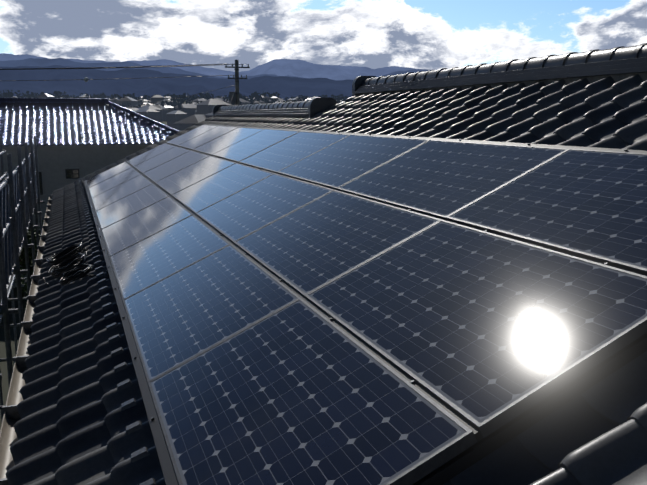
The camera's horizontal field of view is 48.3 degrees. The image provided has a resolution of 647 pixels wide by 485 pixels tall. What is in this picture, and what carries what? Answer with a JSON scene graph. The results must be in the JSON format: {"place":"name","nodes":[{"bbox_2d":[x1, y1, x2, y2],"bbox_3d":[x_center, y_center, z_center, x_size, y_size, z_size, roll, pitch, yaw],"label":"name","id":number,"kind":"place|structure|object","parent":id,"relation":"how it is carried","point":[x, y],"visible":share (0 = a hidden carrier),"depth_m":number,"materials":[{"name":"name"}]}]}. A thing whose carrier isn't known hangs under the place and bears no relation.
{"place":"outdoors","nodes":[
{"label":"outdoors","id":0,"kind":"place"},
{"bbox_2d":[0,100,191,428],"bbox_3d":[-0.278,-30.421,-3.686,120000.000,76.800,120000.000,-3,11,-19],"label":"terrain","id":1,"kind":"structure","parent":0,"point":[4,380],"depth_m":25.40,"materials":[{"name":"grey"}]},
{"bbox_2d":[0,136,44,421],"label":"scaffold","id":2,"kind":"object","parent":1,"relation":"on","point":[20,199],"visible":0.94,"depth_m":9.23,"materials":[{"name":"metal"}]},
{"bbox_2d":[13,220,43,308],"bbox_3d":[-7.832,1.786,20.382,2.667,5.018,2.553,0,10,3],"label":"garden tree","id":3,"kind":"object","parent":1,"relation":"on","point":[22,262],"visible":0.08,"depth_m":19.72,"materials":[{"name":"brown plant"}]},
{"bbox_2d":[0,143,150,287],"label":"neighbour walls","id":4,"kind":"structure","parent":1,"relation":"on","point":[54,162],"depth_m":33.08,"materials":[{"name":"grey paint"}]},
{"bbox_2d":[27,167,79,247],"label":"neighbour windows","id":5,"kind":"structure","parent":4,"relation":"in","point":[72,173],"depth_m":33.12,"materials":[{"name":"black glass"}]},
{"bbox_2d":[0,98,179,146],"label":"neighbour roof","id":6,"kind":"structure","parent":4,"relation":"on","point":[69,121],"depth_m":34.22,"materials":[{"name":"grey tile"}]},
{"bbox_2d":[0,89,349,109],"bbox_3d":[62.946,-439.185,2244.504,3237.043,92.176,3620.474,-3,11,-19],"label":"town trees","id":7,"kind":"object","parent":1,"relation":"on","point":[207,96],"visible":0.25,"depth_m":933.20,"materials":[{"name":"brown plant"}]},
{"bbox_2d":[11,93,343,130],"bbox_3d":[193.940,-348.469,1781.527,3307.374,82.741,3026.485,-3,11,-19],"label":"town houses","id":8,"kind":"structure","parent":1,"relation":"on","point":[186,116],"depth_m":358.69,"materials":[{"name":"grey"}]},
{"bbox_2d":[225,60,249,104],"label":"utility pole","id":9,"kind":"object","parent":1,"relation":"on","point":[235,100],"visible":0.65,"depth_m":43.45,"materials":[{"name":"concrete"}]},
{"bbox_2d":[0,63,241,108],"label":"power lines","id":10,"kind":"object","parent":9,"relation":"attached to","point":[85,79],"visible":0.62,"depth_m":41.79,"materials":[{"name":"black metal"}]},
{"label":"house walls","id":11,"kind":"object","parent":1,"relation":"on","visible":0},
{"bbox_3d":[1.126,-0.697,8.122,8.121,1.856,17.490,-3,11,-19],"label":"roof substructure","id":12,"kind":"object","parent":11,"relation":"on","visible":0},
{"bbox_2d":[6,74,646,484],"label":"roof tiles","id":13,"kind":"object","parent":12,"relation":"on","point":[72,424],"visible":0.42,"depth_m":4.04,"materials":[{"name":"black tile"}]},
{"bbox_2d":[0,195,52,484],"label":"eave gutter","id":14,"kind":"object","parent":13,"relation":"attached to","point":[8,435],"visible":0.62,"depth_m":4.77,"materials":[{"name":"plastic"}]},
{"bbox_2d":[43,240,109,286],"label":"cable coils","id":15,"kind":"object","parent":13,"relation":"on","point":[67,259],"visible":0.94,"depth_m":6.77,"materials":[{"name":"black rubber"}]},
{"bbox_2d":[213,97,337,118],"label":"roof ridge","id":16,"kind":"structure","parent":13,"relation":"attached to","point":[313,107],"depth_m":11.10,"materials":[{"name":"grey tile"}]},
{"bbox_2d":[84,124,646,484],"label":"solar panel frames","id":17,"kind":"structure","parent":13,"relation":"on","point":[478,440],"depth_m":2.61,"materials":[{"name":"silver metal"}]},
{"bbox_2d":[86,125,646,484],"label":"solar panels","id":18,"kind":"object","parent":17,"relation":"in","point":[479,327],"visible":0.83,"depth_m":3.17,"materials":[{"name":"blue glass"}]},
{"bbox_2d":[352,43,646,96],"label":"ridge","id":19,"kind":"structure","parent":12,"relation":"on","point":[617,64],"depth_m":6.22,"materials":[{"name":"tile"}]},
{"bbox_2d":[78,178,156,484],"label":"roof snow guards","id":20,"kind":"object","parent":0,"point":[141,453],"visible":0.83,"depth_m":4.08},
{"bbox_2d":[0,65,353,99],"bbox_3d":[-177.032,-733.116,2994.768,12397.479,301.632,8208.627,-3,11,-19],"label":"mountains","id":21,"kind":"structure","parent":0,"point":[110,83],"depth_m":4819.59,"materials":[{"name":"blue stone"}]},
{"bbox_2d":[0,53,414,79],"bbox_3d":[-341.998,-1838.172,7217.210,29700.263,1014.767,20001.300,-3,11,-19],"label":"mountains","id":22,"kind":"structure","parent":0,"point":[292,67],"depth_m":13190.92,"materials":[{"name":"blue"}]},
{"bbox_2d":[0,58,428,78],"bbox_3d":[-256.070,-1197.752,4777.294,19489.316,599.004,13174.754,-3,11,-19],"label":"mountains","id":23,"kind":"structure","parent":0,"point":[43,62],"depth_m":8266.23,"materials":[{"name":"blue"}]},
{"bbox_2d":[0,0,646,71],"label":"sky","id":24,"kind":"structure","parent":0,"point":[373,34],"materials":[{"name":"white"}]}
]}

